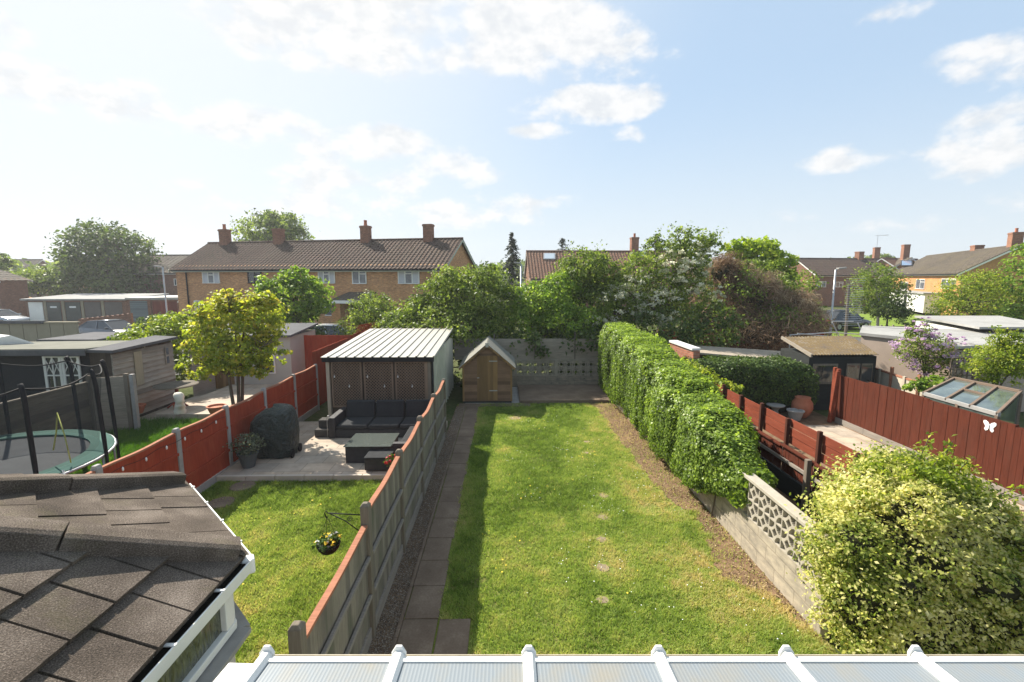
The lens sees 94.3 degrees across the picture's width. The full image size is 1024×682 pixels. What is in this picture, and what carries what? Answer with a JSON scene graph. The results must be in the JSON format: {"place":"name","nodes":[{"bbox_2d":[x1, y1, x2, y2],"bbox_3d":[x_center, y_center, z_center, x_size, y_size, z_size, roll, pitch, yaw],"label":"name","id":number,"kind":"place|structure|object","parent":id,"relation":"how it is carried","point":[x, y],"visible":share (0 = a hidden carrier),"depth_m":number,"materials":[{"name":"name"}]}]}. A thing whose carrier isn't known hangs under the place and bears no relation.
{"place":"outdoors","nodes":[
{"label":"outdoors","id":0,"kind":"place"},
{"bbox_2d":[78,313,133,325],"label":"brick garden wall","id":1,"kind":"structure","parent":0,"point":[127,317],"depth_m":37.56,"materials":[{"name":"brown brick"}]},
{"bbox_2d":[70,416,203,473],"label":"lawn","id":2,"kind":"structure","parent":0,"point":[148,432],"depth_m":12.54,"materials":[{"name":"green plant"}]},
{"bbox_2d":[125,295,177,321],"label":"roller door garage","id":3,"kind":"structure","parent":0,"point":[139,307],"depth_m":44.28,"materials":[{"name":"white brick"}]},
{"bbox_2d":[130,301,148,321],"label":"roller door","id":4,"kind":"structure","parent":3,"relation":"in","point":[138,308],"depth_m":44.28,"materials":[{"name":"grey metal"}]},
{"bbox_2d":[140,392,210,419],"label":"neighbour path","id":5,"kind":"structure","parent":0,"point":[152,414],"depth_m":15.05,"materials":[{"name":"grey concrete"}]},
{"bbox_2d":[189,349,215,395],"bbox_3d":[-11.133,1.046,17.107,0.021,1.754,0.854,3,8,19],"label":"plain board fence","id":6,"kind":"object","parent":5,"relation":"on","point":[204,387],"visible":0.32,"depth_m":17.11,"materials":[{"name":"grey wood"}]},
{"bbox_2d":[156,384,320,420],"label":"raised terrace","id":7,"kind":"structure","parent":0,"point":[195,408],"depth_m":15.31,"materials":[{"name":"concrete"}]},
{"bbox_2d":[152,380,198,407],"bbox_3d":[-10.394,1.685,14.734,1.200,0.707,1.200,0,8,-1],"label":"round garden table","id":8,"kind":"object","parent":7,"relation":"on","point":[176,386],"visible":0.91,"depth_m":14.64,"materials":[{"name":"grey"}]},
{"bbox_2d":[199,478,382,662],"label":"neighbour lawn","id":9,"kind":"structure","parent":0,"point":[251,651],"depth_m":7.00,"materials":[{"name":"plant"}]},
{"bbox_2d":[0,471,255,681],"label":"house extension","id":10,"kind":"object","parent":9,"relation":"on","point":[126,577],"visible":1,"depth_m":2.79,"materials":[{"name":"tile"}]},
{"bbox_2d":[153,595,236,681],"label":"window","id":11,"kind":"structure","parent":10,"relation":"in","point":[192,662],"depth_m":2.97,"materials":[{"name":"clear glass"}]},
{"bbox_2d":[216,474,385,481],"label":"patio kerb","id":12,"kind":"structure","parent":9,"relation":"on","point":[302,477],"depth_m":9.84,"materials":[{"name":"grey concrete"}]},
{"bbox_2d":[168,220,476,332],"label":"brick terrace","id":13,"kind":"structure","parent":0,"point":[397,269],"depth_m":33.88,"materials":[{"name":"brown brick"}]},
{"bbox_2d":[219,421,447,474],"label":"patio","id":14,"kind":"structure","parent":0,"point":[320,455],"depth_m":10.54,"materials":[{"name":"stone"}]},
{"bbox_2d":[222,432,266,468],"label":"potted shrub","id":15,"kind":"object","parent":14,"relation":"on","point":[247,456],"visible":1,"depth_m":10.17,"materials":[{"name":"green plant"}]},
{"bbox_2d":[249,403,301,458],"bbox_3d":[-5.454,2.035,10.932,0.998,1.205,0.729,0,8,-1],"label":"covered barbecue","id":16,"kind":"object","parent":14,"relation":"on","point":[276,426],"visible":0.96,"depth_m":10.65,"materials":[{"name":"black fabric"}]},
{"bbox_2d":[343,433,399,462],"bbox_3d":[-3.187,2.444,10.872,1.040,0.390,0.900,0,8,-1],"label":"coffee table","id":17,"kind":"object","parent":14,"relation":"on","point":[358,446],"visible":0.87,"depth_m":10.52,"materials":[{"name":"glass"}]},
{"bbox_2d":[364,449,393,471],"bbox_3d":[-2.851,2.575,10.259,0.550,0.315,0.520,0,8,-1],"label":"footstool","id":18,"kind":"object","parent":14,"relation":"on","point":[374,459],"visible":0.67,"depth_m":10.02,"materials":[{"name":"wicker"}]},
{"bbox_2d":[328,399,430,453],"bbox_3d":[-3.337,2.136,11.736,2.630,0.770,2.800,0,8,-1],"label":"corner sofa","id":19,"kind":"object","parent":14,"relation":"on","point":[352,418],"visible":0.62,"depth_m":12.62,"materials":[{"name":"wicker"}]},
{"bbox_2d":[396,403,529,653],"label":"garden path","id":20,"kind":"structure","parent":0,"point":[418,629],"depth_m":6.68,"materials":[{"name":"grey concrete"}]},
{"bbox_2d":[0,0,1023,273],"label":"sky","id":21,"kind":"structure","parent":0,"point":[819,128],"materials":[{"name":"blue"}]},
{"bbox_2d":[78,282,1023,653],"bbox_3d":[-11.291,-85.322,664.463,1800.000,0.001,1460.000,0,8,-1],"label":"ground","id":22,"kind":"structure","parent":0,"point":[454,398],"depth_m":16.68,"materials":[{"name":"green plant"}]},
{"bbox_2d":[0,270,32,316],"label":"house","id":23,"kind":"structure","parent":22,"relation":"on","point":[13,289],"depth_m":46.07,"materials":[{"name":"brown brick"}]},
{"bbox_2d":[8,266,77,296],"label":"garden tree","id":24,"kind":"object","parent":22,"relation":"on","point":[35,287],"visible":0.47,"depth_m":53.70,"materials":[{"name":"green plant"}]},
{"bbox_2d":[0,340,129,411],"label":"dark summerhouse","id":25,"kind":"structure","parent":22,"relation":"on","point":[43,353],"depth_m":13.35,"materials":[{"name":"black paint"}]},
{"bbox_2d":[42,356,82,390],"bbox_3d":[-12.618,0.984,13.351,1.010,1.122,0.046,0,8,-1],"label":"window","id":26,"kind":"structure","parent":25,"relation":"in","point":[55,375],"depth_m":13.33,"materials":[{"name":"white plastic"}]},
{"bbox_2d":[36,332,123,340],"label":"dark shed","id":27,"kind":"structure","parent":22,"relation":"on","point":[95,336],"depth_m":19.00,"materials":[{"name":"grey wood"}]},
{"bbox_2d":[20,293,168,321],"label":"garage row","id":28,"kind":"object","parent":22,"relation":"on","point":[72,307],"visible":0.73,"depth_m":44.30,"materials":[{"name":"white brick"}]},
{"bbox_2d":[28,302,44,320],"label":"garage door","id":29,"kind":"structure","parent":28,"relation":"in","point":[36,312],"depth_m":44.24,"materials":[{"name":"white metal"}]},
{"bbox_2d":[46,302,61,321],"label":"garage door","id":30,"kind":"structure","parent":28,"relation":"in","point":[54,313],"depth_m":44.27,"materials":[{"name":"grey metal"}]},
{"bbox_2d":[65,302,81,320],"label":"garage door","id":31,"kind":"structure","parent":28,"relation":"in","point":[73,309],"depth_m":44.30,"materials":[{"name":"grey metal"}]},
{"bbox_2d":[27,217,166,295],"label":"round tree","id":32,"kind":"object","parent":22,"relation":"on","point":[88,271],"visible":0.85,"depth_m":54.05,"materials":[{"name":"green plant"}]},
{"bbox_2d":[86,335,177,416],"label":"clapboard shed","id":33,"kind":"structure","parent":22,"relation":"on","point":[148,362],"depth_m":14.55,"materials":[{"name":"grey wood"}]},
{"bbox_2d":[133,351,144,385],"bbox_3d":[-11.189,0.815,14.243,0.013,1.018,0.300,0,8,-1],"label":"boarded door","id":34,"kind":"structure","parent":33,"relation":"in","point":[138,362],"depth_m":14.25,"materials":[{"name":"brown wood"}]},
{"bbox_2d":[112,254,190,295],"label":"brick house","id":35,"kind":"structure","parent":22,"relation":"on","point":[168,261],"depth_m":56.58,"materials":[{"name":"brown brick"}]},
{"bbox_2d":[103,308,205,380],"bbox_3d":[-12.907,0.364,17.428,3.744,3.130,2.553,0,8,-1],"label":"vine mound","id":36,"kind":"object","parent":22,"relation":"on","point":[168,324],"visible":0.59,"depth_m":17.02,"materials":[{"name":"green plant"}]},
{"bbox_2d":[150,296,178,316],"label":"garage","id":37,"kind":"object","parent":22,"relation":"on","point":[158,304],"depth_m":44.38,"materials":[{"name":"white brick"}]},
{"bbox_2d":[152,301,177,316],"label":"garage door","id":38,"kind":"structure","parent":37,"relation":"in","point":[158,306],"depth_m":44.39,"materials":[{"name":"metal"}]},
{"bbox_2d":[86,364,319,492],"bbox_3d":[-6.125,2.263,9.334,0.113,1.520,11.800,0,8,-1],"label":"red fence","id":39,"kind":"object","parent":22,"relation":"on","point":[202,460],"visible":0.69,"depth_m":9.72,"materials":[{"name":"wood"}]},
{"bbox_2d":[189,323,317,389],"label":"rendered outbuilding","id":40,"kind":"structure","parent":22,"relation":"on","point":[293,340],"depth_m":17.80,"materials":[{"name":"white paint"}]},
{"bbox_2d":[230,208,315,240],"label":"skyline tree","id":41,"kind":"object","parent":22,"relation":"on","point":[268,220],"visible":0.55,"depth_m":58.86,"materials":[{"name":"green plant"}]},
{"bbox_2d":[250,265,337,327],"bbox_3d":[-10.611,-1.274,23.039,4.150,4.874,3.778,7,10,41],"label":"acer tree","id":42,"kind":"object","parent":22,"relation":"on","point":[305,307],"visible":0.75,"depth_m":22.26,"materials":[{"name":"green plant"}]},
{"bbox_2d":[304,322,378,404],"bbox_3d":[-7.000,0.564,18.620,2.204,2.307,6.758,1,8,7],"label":"tall red fence","id":43,"kind":"object","parent":22,"relation":"on","point":[316,347],"visible":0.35,"depth_m":18.48,"materials":[{"name":"red wood"}]},
{"bbox_2d":[332,289,401,334],"bbox_3d":[-6.470,-0.516,21.610,3.474,3.751,2.619,0,8,-1],"label":"dull shrub","id":44,"kind":"object","parent":22,"relation":"on","point":[376,310],"visible":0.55,"depth_m":21.01,"materials":[{"name":"green plant"}]},
{"bbox_2d":[287,379,446,653],"bbox_3d":[-1.702,2.333,8.066,0.106,1.720,8.920,0,8,-1],"label":"panel fence","id":45,"kind":"object","parent":22,"relation":"on","point":[344,617],"visible":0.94,"depth_m":5.76,"materials":[{"name":"grey concrete"}]},
{"bbox_2d":[324,511,359,530],"bbox_3d":[-1.929,2.075,5.428,0.449,0.276,0.031,1,8,5],"label":"basket bracket","id":46,"kind":"object","parent":45,"relation":"attached to","point":[341,518],"visible":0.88,"depth_m":5.42,"materials":[{"name":"black metal"}]},
{"bbox_2d":[311,517,342,554],"bbox_3d":[-2.120,2.235,5.463,0.328,0.451,0.434,0,8,-1],"label":"hanging basket","id":47,"kind":"object","parent":46,"relation":"hanging from","point":[328,543],"visible":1,"depth_m":5.42,"materials":[{"name":"black paint"}]},
{"bbox_2d":[320,328,453,416],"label":"garden shed","id":48,"kind":"structure","parent":22,"relation":"on","point":[420,359],"depth_m":13.42,"materials":[{"name":"beige paint"}]},
{"bbox_2d":[370,275,480,328],"bbox_3d":[-3.616,-0.705,20.167,4.656,4.523,2.778,0,8,-1],"label":"laurel mass","id":49,"kind":"object","parent":22,"relation":"on","point":[398,319],"visible":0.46,"depth_m":19.56,"materials":[{"name":"green plant"}]},
{"bbox_2d":[7,254,869,296],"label":"distant treeline","id":50,"kind":"object","parent":22,"relation":"on","point":[20,265],"visible":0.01,"depth_m":107.37,"materials":[{"name":"green plant"}]},
{"bbox_2d":[407,260,526,349],"bbox_3d":[-1.650,-0.795,19.255,4.866,4.941,3.693,-5,9,-31],"label":"green thicket","id":51,"kind":"object","parent":22,"relation":"on","point":[490,315],"visible":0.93,"depth_m":18.67,"materials":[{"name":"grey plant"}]},
{"bbox_2d":[459,336,515,402],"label":"shed","id":52,"kind":"structure","parent":22,"relation":"on","point":[487,364],"depth_m":15.84,"materials":[{"name":"brown wood"}]},
{"bbox_2d":[477,356,497,399],"bbox_3d":[-0.821,1.238,15.815,0.680,1.520,0.026,0,8,-1],"label":"door","id":53,"kind":"structure","parent":52,"relation":"in","point":[487,366],"depth_m":15.81,"materials":[{"name":"brown wood"}]},
{"bbox_2d":[500,232,526,301],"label":"conifer tree","id":54,"kind":"object","parent":22,"relation":"on","point":[512,257],"visible":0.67,"depth_m":44.24,"materials":[{"name":"green plant"}]},
{"bbox_2d":[462,359,601,386],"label":"back wall","id":55,"kind":"structure","parent":22,"relation":"on","point":[556,377],"depth_m":18.32,"materials":[{"name":"concrete"}]},
{"bbox_2d":[454,330,601,359],"bbox_3d":[0.871,0.115,18.241,6.150,1.202,0.090,0,8,-1],"label":"waney fence","id":56,"kind":"object","parent":55,"relation":"on","point":[463,351],"visible":0.62,"depth_m":18.25,"materials":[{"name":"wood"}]},
{"bbox_2d":[500,269,602,374],"bbox_3d":[1.546,-0.613,19.339,4.400,4.571,3.501,4,9,27],"label":"privet thicket","id":57,"kind":"object","parent":22,"relation":"on","point":[545,309],"visible":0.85,"depth_m":18.78,"materials":[{"name":"green plant"}]},
{"bbox_2d":[518,384,610,403],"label":"concrete slab","id":58,"kind":"structure","parent":22,"relation":"on","point":[575,393],"depth_m":16.71,"materials":[{"name":"grey concrete"}]},
{"bbox_2d":[544,245,625,372],"bbox_3d":[3.204,-1.301,20.478,3.502,5.612,3.352,5,9,33],"label":"round topped tree","id":59,"kind":"object","parent":22,"relation":"on","point":[594,272],"visible":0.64,"depth_m":19.79,"materials":[{"name":"green plant"}]},
{"bbox_2d":[453,298,748,386],"bbox_3d":[3.327,0.051,19.806,13.834,3.696,5.067,0,8,-1],"label":"dark understorey","id":60,"kind":"object","parent":22,"relation":"on","point":[696,327],"visible":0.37,"depth_m":18.89,"materials":[{"name":"green plant"}]},
{"bbox_2d":[568,221,726,334],"bbox_3d":[5.817,-1.723,19.886,6.685,6.610,3.100,-2,8,-13],"label":"hawthorn tree","id":61,"kind":"object","parent":22,"relation":"on","point":[641,294],"visible":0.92,"depth_m":19.41,"materials":[{"name":"green plant"}]},
{"bbox_2d":[669,340,700,359],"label":"brick parapet","id":62,"kind":"structure","parent":22,"relation":"on","point":[686,349],"depth_m":15.81,"materials":[{"name":"red brick"}]},
{"bbox_2d":[590,403,822,636],"bbox_3d":[3.144,2.775,10.810,0.964,0.001,10.318,0,8,-1],"label":"soil bed","id":63,"kind":"object","parent":22,"relation":"on","point":[723,545],"visible":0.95,"depth_m":8.75,"materials":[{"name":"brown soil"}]},
{"bbox_2d":[597,321,778,516],"bbox_3d":[3.867,1.280,12.139,1.535,2.665,10.349,0,8,-1],"label":"ivy hedge","id":64,"kind":"object","parent":63,"relation":"on","point":[691,423],"visible":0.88,"depth_m":9.84,"materials":[{"name":"green plant"}]},
{"bbox_2d":[613,401,832,639],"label":"block wall","id":65,"kind":"structure","parent":22,"relation":"on","point":[761,523],"depth_m":6.56,"materials":[{"name":"beige concrete"}]},
{"bbox_2d":[696,345,780,357],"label":"felt roof store","id":66,"kind":"structure","parent":22,"relation":"on","point":[714,351],"depth_m":17.34,"materials":[{"name":"grey brick"}]},
{"bbox_2d":[676,248,840,350],"bbox_3d":[11.869,-1.628,22.664,7.218,5.736,6.658,-4,9,-28],"label":"dry thicket","id":67,"kind":"object","parent":22,"relation":"on","point":[775,310],"visible":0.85,"depth_m":21.97,"materials":[{"name":"brown plant"}]},
{"bbox_2d":[780,335,878,409],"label":"mossy roof shed","id":68,"kind":"structure","parent":22,"relation":"on","point":[850,356],"depth_m":15.06,"materials":[{"name":"brown wood"}]},
{"bbox_2d":[811,364,837,383],"bbox_3d":[9.847,1.037,14.944,0.809,0.650,0.024,0,8,-2],"label":"window","id":69,"kind":"structure","parent":68,"relation":"in","point":[825,371],"depth_m":14.92,"materials":[{"name":"grey glass"}]},
{"bbox_2d":[736,312,932,336],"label":"grass verge","id":70,"kind":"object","parent":22,"relation":"on","point":[873,323],"depth_m":43.45,"materials":[{"name":"green plant"}]},
{"bbox_2d":[825,309,871,330],"bbox_3d":[26.871,-1.753,38.570,4.500,1.597,2.100,-2,8,-16],"label":"parked car","id":71,"kind":"object","parent":70,"relation":"on","point":[838,315],"visible":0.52,"depth_m":37.81,"materials":[{"name":"black paint"}]},
{"bbox_2d":[783,251,890,305],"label":"terrace","id":72,"kind":"structure","parent":22,"relation":"on","point":[825,268],"depth_m":69.89,"materials":[{"name":"brown brick"}]},
{"bbox_2d":[842,278,865,335],"bbox_3d":[14.131,-0.533,19.835,0.776,4.159,0.148,0,8,3],"label":"aerial mast","id":73,"kind":"object","parent":22,"relation":"on","point":[847,305],"visible":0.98,"depth_m":19.66,"materials":[{"name":"metal"}]},
{"bbox_2d":[872,244,916,269],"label":"solar terrace","id":74,"kind":"structure","parent":22,"relation":"on","point":[905,259],"depth_m":72.09,"materials":[{"name":"orange brick"}]},
{"bbox_2d":[874,367,934,395],"bbox_3d":[11.682,1.597,14.165,0.150,1.450,3.690,1,8,8],"label":"cream fence","id":75,"kind":"object","parent":22,"relation":"on","point":[891,379],"visible":0.28,"depth_m":14.63,"materials":[{"name":"beige wood"}]},
{"bbox_2d":[901,374,947,394],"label":"leafy plant","id":76,"kind":"object","parent":22,"relation":"on","point":[921,384],"visible":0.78,"depth_m":13.10,"materials":[{"name":"green plant"}]},
{"bbox_2d":[888,317,971,378],"bbox_3d":[12.834,0.769,14.641,2.270,3.065,1.736,3,8,24],"label":"lilac bush","id":77,"kind":"object","parent":22,"relation":"on","point":[927,347],"visible":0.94,"depth_m":14.43,"materials":[{"name":"purple plant"}]},
{"bbox_2d":[859,325,1011,383],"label":"grey roof garage","id":78,"kind":"structure","parent":22,"relation":"on","point":[876,339],"depth_m":16.53,"materials":[{"name":"concrete"}]},
{"bbox_2d":[888,228,1023,315],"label":"orange terrace","id":79,"kind":"structure","parent":22,"relation":"on","point":[929,272],"depth_m":51.59,"materials":[{"name":"yellow brick"}]},
{"bbox_2d":[915,316,1023,333],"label":"white fascia garage","id":80,"kind":"structure","parent":22,"relation":"on","point":[970,322],"depth_m":19.35,"materials":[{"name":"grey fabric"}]},
{"bbox_2d":[922,377,1022,424],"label":"greenhouse","id":81,"kind":"object","parent":22,"relation":"on","point":[1002,403],"visible":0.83,"depth_m":10.49,"materials":[{"name":"clear glass"}]},
{"bbox_2d":[951,336,1023,411],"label":"white edge roof","id":82,"kind":"structure","parent":22,"relation":"on","point":[959,346],"depth_m":14.31,"materials":[{"name":"beige paint"}]},
{"bbox_2d":[956,325,1023,387],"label":"golden shrub","id":83,"kind":"object","parent":22,"relation":"on","point":[1006,365],"visible":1,"depth_m":12.07,"materials":[{"name":"green plant"}]},
{"bbox_2d":[524,233,698,319],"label":"skylight house","id":84,"kind":"structure","parent":0,"point":[538,265],"depth_m":48.28,"materials":[{"name":"brown tile"}]},
{"bbox_2d":[213,645,1023,681],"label":"conservatory roof","id":85,"kind":"structure","parent":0,"point":[915,663],"depth_m":2.48,"materials":[{"name":"white plastic"}]},
{"bbox_2d":[400,402,838,653],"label":"lawn","id":86,"kind":"structure","parent":0,"point":[643,509],"depth_m":6.85,"materials":[{"name":"plant"}]},
{"bbox_2d":[367,406,463,653],"bbox_3d":[-1.587,2.873,10.049,0.270,0.001,11.200,0,8,-1],"label":"gravel strip","id":87,"kind":"object","parent":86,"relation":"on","point":[414,543],"visible":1,"depth_m":7.26,"materials":[{"name":"gravel"}]},
{"bbox_2d":[389,407,465,653],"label":"path kerb","id":88,"kind":"structure","parent":86,"relation":"on","point":[399,626],"depth_m":7.14,"materials":[{"name":"grey concrete"}]},
{"bbox_2d":[750,411,1023,522],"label":"side garden ground","id":89,"kind":"structure","parent":0,"point":[814,418],"depth_m":12.97,"materials":[{"name":"grey concrete"}]},
{"bbox_2d":[681,357,743,401],"bbox_3d":[5.218,1.528,13.380,1.364,1.900,2.682,-3,8,-21],"label":"climber bush","id":90,"kind":"object","parent":89,"relation":"on","point":[716,380],"visible":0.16,"depth_m":12.95,"materials":[{"name":"green plant"}]},
{"bbox_2d":[683,353,819,411],"bbox_3d":[7.048,1.286,15.307,4.818,1.760,2.101,0,8,-1],"label":"clipped hedge","id":91,"kind":"object","parent":89,"relation":"on","point":[775,379],"visible":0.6,"depth_m":14.59,"materials":[{"name":"green plant"}]},
{"bbox_2d":[791,395,812,417],"bbox_3d":[8.766,1.991,14.344,0.580,0.620,0.580,0,8,-1],"label":"terracotta urn","id":92,"kind":"object","parent":89,"relation":"on","point":[804,403],"visible":0.9,"depth_m":14.14,"materials":[{"name":"orange ceramic"}]},
{"bbox_2d":[714,383,1023,558],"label":"two tier fence","id":93,"kind":"object","parent":89,"relation":"on","point":[797,466],"visible":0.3,"depth_m":9.12,"materials":[{"name":"red wood"}]},
{"bbox_2d":[783,432,1023,653],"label":"variegated bush","id":94,"kind":"object","parent":89,"relation":"on","point":[926,560],"visible":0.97,"depth_m":4.96,"materials":[{"name":"green plant"}]},
{"bbox_2d":[805,425,1023,509],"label":"paved strip","id":95,"kind":"object","parent":89,"relation":"on","point":[844,436],"visible":0.25,"depth_m":12.55,"materials":[{"name":"concrete"}]},
{"bbox_2d":[827,367,1023,504],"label":"butterfly fence","id":96,"kind":"object","parent":89,"relation":"on","point":[885,414],"visible":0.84,"depth_m":10.82,"materials":[{"name":"red wood"}]},
{"label":"far lawn","id":97,"kind":"structure","parent":0,"visible":0},
{"bbox_2d":[0,356,120,473],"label":"trampoline","id":98,"kind":"object","parent":97,"relation":"on","point":[29,451],"visible":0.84,"depth_m":9.22,"materials":[{"name":"metal"}]},
{"bbox_2d":[0,373,140,434],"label":"old board fence","id":99,"kind":"object","parent":97,"relation":"on","point":[46,407],"visible":0.73,"depth_m":12.35,"materials":[{"name":"grey wood"}]},
{"bbox_2d":[173,287,294,404],"bbox_3d":[-7.206,0.545,12.510,2.812,3.992,2.068,4,8,24],"label":"maple","id":100,"kind":"object","parent":97,"relation":"on","point":[216,346],"visible":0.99,"depth_m":12.15,"materials":[{"name":"green plant"}]},
{"label":"road","id":101,"kind":"structure","parent":0,"visible":0},
{"bbox_2d":[719,235,804,288],"bbox_3d":[15.483,-3.251,30.212,5.432,6.884,3.847,0,8,-1],"label":"lime tree","id":102,"kind":"object","parent":101,"relation":"on","point":[751,248],"visible":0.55,"depth_m":29.12,"materials":[{"name":"green plant"}]},
{"bbox_2d":[840,262,919,325],"bbox_3d":[24.267,-2.603,31.371,4.212,5.285,4.042,6,10,36],"label":"birch tree","id":103,"kind":"object","parent":101,"relation":"on","point":[880,293],"visible":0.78,"depth_m":30.84,"materials":[{"name":"green plant"}]},
{"bbox_2d":[861,300,914,325],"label":"shrub","id":104,"kind":"object","parent":101,"relation":"on","point":[904,312],"visible":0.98,"depth_m":29.98,"materials":[{"name":"green plant"}]},
{"bbox_2d":[921,268,1023,315],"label":"hawthorn bush tree","id":105,"kind":"object","parent":101,"relation":"on","point":[952,298],"visible":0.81,"depth_m":29.02,"materials":[{"name":"green plant"}]},
{"bbox_2d":[986,242,1023,319],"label":"tall edge tree","id":106,"kind":"object","parent":101,"relation":"on","point":[1008,269],"visible":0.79,"depth_m":27.61,"materials":[{"name":"green plant"}]},
{"label":"garage court","id":107,"kind":"structure","parent":0,"visible":0},
{"bbox_2d":[0,321,79,341],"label":"concrete panel wall","id":108,"kind":"structure","parent":107,"relation":"on","point":[31,331],"depth_m":23.74,"materials":[{"name":"grey concrete"}]},
{"bbox_2d":[78,319,142,333],"bbox_3d":[-26.396,-0.680,31.249,4.500,1.447,2.100,2,8,13],"label":"parked car","id":109,"kind":"object","parent":107,"relation":"on","point":[112,325],"visible":0.2,"depth_m":30.66,"materials":[{"name":"grey paint"}]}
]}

